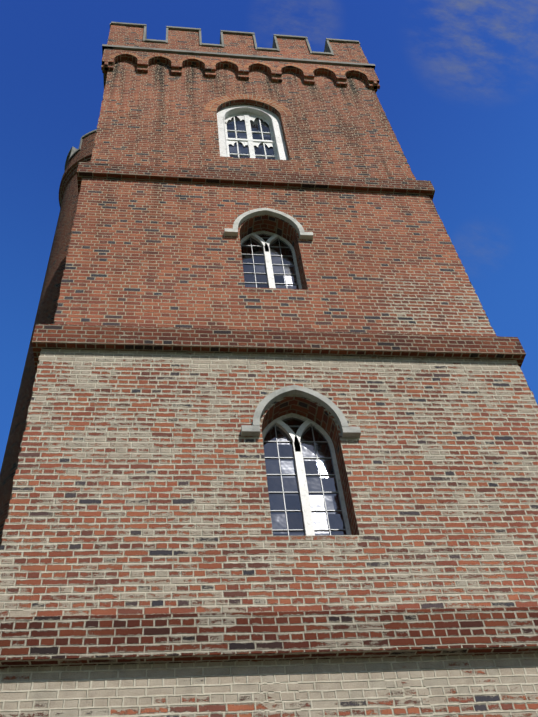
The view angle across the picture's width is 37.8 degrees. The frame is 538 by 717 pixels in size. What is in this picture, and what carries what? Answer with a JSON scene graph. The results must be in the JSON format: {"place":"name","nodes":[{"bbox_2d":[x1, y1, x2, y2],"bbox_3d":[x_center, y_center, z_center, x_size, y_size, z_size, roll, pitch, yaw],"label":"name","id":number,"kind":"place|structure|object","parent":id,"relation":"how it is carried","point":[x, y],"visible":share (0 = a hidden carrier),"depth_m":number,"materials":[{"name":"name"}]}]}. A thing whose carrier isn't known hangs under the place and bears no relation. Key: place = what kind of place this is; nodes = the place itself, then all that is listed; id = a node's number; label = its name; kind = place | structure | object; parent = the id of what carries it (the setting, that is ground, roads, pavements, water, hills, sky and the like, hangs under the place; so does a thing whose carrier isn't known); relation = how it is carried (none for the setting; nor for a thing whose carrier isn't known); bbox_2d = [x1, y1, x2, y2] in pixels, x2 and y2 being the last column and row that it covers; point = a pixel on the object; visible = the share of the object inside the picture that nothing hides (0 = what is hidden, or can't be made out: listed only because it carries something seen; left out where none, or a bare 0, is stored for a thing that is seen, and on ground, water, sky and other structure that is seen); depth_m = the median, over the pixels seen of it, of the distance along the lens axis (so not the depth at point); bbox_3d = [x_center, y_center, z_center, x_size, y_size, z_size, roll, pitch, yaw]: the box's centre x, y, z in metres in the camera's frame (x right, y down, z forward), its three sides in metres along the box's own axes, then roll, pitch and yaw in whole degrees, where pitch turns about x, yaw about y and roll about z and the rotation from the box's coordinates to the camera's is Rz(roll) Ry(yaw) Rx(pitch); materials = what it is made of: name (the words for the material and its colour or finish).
{"place":"outdoors","nodes":[
{"label":"outdoors","id":0,"kind":"place"},
{"bbox_2d":[0,60,537,716],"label":"tower walls","id":1,"kind":"structure","parent":0,"point":[140,482],"depth_m":8.55,"materials":[{"name":"red brick"}]},
{"bbox_2d":[101,25,379,93],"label":"battlement parapet","id":2,"kind":"structure","parent":1,"relation":"attached to","point":[122,35],"depth_m":17.21,"materials":[{"name":"red brick"}]},
{"bbox_2d":[104,52,370,78],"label":"corbel arch rings","id":3,"kind":"object","parent":2,"relation":"attached to","point":[280,67],"visible":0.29,"depth_m":16.81,"materials":[{"name":"red brick"}]},
{"bbox_2d":[102,22,374,78],"bbox_3d":[-0.962,-4.864,19.610,5.950,1.700,5.950,1,-49,-7],"label":"coping","id":4,"kind":"object","parent":2,"relation":"on","point":[328,50],"visible":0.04,"depth_m":17.46,"materials":[{"name":"grey stone"}]},
{"bbox_2d":[204,94,292,115],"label":"brick arch","id":5,"kind":"structure","parent":1,"relation":"attached to","point":[213,104],"depth_m":15.62,"materials":[{"name":"red brick"}]},
{"bbox_2d":[217,105,288,159],"bbox_3d":[-0.354,-4.248,14.857,1.310,2.620,0.232,1,-49,-7],"label":"window frame","id":6,"kind":"object","parent":1,"relation":"attached to","point":[276,142],"visible":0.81,"depth_m":15.03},
{"bbox_2d":[227,115,274,158],"bbox_3d":[-0.365,-4.166,14.927,1.250,2.560,0.001,1,-49,-7],"label":"window glass","id":7,"kind":"object","parent":6,"relation":"in","point":[255,127],"depth_m":15.01,"materials":[{"name":"clear glass"}]},
{"bbox_2d":[77,162,434,200],"bbox_3d":[-0.452,-0.870,15.008,5.904,0.630,5.904,1,-49,-7],"label":"string course","id":8,"kind":"object","parent":1,"relation":"on","point":[202,175],"visible":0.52,"depth_m":12.94,"materials":[{"name":"brick"}]},
{"bbox_2d":[224,208,312,239],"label":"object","id":9,"kind":"structure","parent":1,"relation":"attached to","point":[287,218],"depth_m":12.00,"materials":[{"name":"stone"}]},
{"bbox_2d":[0,607,537,667],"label":"string course","id":10,"kind":"object","parent":1,"relation":"on","point":[46,641],"visible":1,"depth_m":6.53,"materials":[{"name":"brick"}]},
{"bbox_2d":[240,231,301,288],"bbox_3d":[-0.003,-1.380,11.666,0.910,1.970,0.055,1,-49,-7],"label":"window frame","id":11,"kind":"object","parent":1,"relation":"attached to","point":[267,257],"visible":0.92,"depth_m":11.93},
{"bbox_2d":[241,234,298,288],"bbox_3d":[-0.005,-1.363,11.680,0.870,1.930,0.001,1,-49,-7],"label":"window glass","id":12,"kind":"object","parent":11,"relation":"in","point":[261,268],"depth_m":11.72,"materials":[{"name":"clear glass"}]},
{"bbox_2d":[241,236,297,287],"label":"glazing bars","id":13,"kind":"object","parent":12,"relation":"attached to","point":[252,254],"depth_m":11.72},
{"bbox_2d":[32,324,525,372],"bbox_3d":[-0.087,1.988,11.716,6.066,0.560,6.066,1,-49,-7],"label":"string course","id":14,"kind":"object","parent":1,"relation":"on","point":[140,338],"visible":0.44,"depth_m":9.63,"materials":[{"name":"brick"}]},
{"bbox_2d":[241,385,360,437],"bbox_3d":[0.323,0.584,8.829,1.310,0.750,0.090,1,-49,-7],"label":"hood window","id":15,"kind":"structure","parent":1,"relation":"attached to","point":[329,405],"depth_m":8.82,"materials":[{"name":"stone"}]},
{"bbox_2d":[262,413,350,535],"bbox_3d":[0.350,1.281,8.500,0.890,1.990,0.055,1,-49,-7],"label":"window frame","id":16,"kind":"object","parent":1,"relation":"attached to","point":[301,479],"visible":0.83,"depth_m":8.62,"materials":[{"name":"white wood"}]},
{"bbox_2d":[263,417,346,535],"bbox_3d":[0.348,1.298,8.514,0.850,1.950,0.001,1,-49,-7],"label":"window glass","id":17,"kind":"object","parent":16,"relation":"in","point":[292,502],"depth_m":8.46,"materials":[{"name":"clear glass"}]},
{"bbox_2d":[263,424,345,535],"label":"glazing bars","id":18,"kind":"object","parent":17,"relation":"attached to","point":[323,492],"depth_m":8.46,"materials":[{"name":"white metal"}]},
{"bbox_2d":[0,0,537,471],"label":"sky","id":19,"kind":"structure","parent":0,"point":[458,91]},
{"label":"gravel path","id":20,"kind":"structure","parent":0,"visible":0},
{"bbox_2d":[0,132,96,545],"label":"stair turret","id":21,"kind":"object","parent":20,"relation":"on","point":[54,274],"visible":0.19,"depth_m":17.83,"materials":[{"name":"brick"}]},
{"bbox_2d":[64,129,96,171],"bbox_3d":[-4.672,-5.415,24.162,3.220,0.850,3.220,1,-49,-7],"label":"coping","id":22,"kind":"object","parent":21,"relation":"on","point":[73,151],"visible":0.1,"depth_m":23.44,"materials":[{"name":"grey stone"}]}
]}

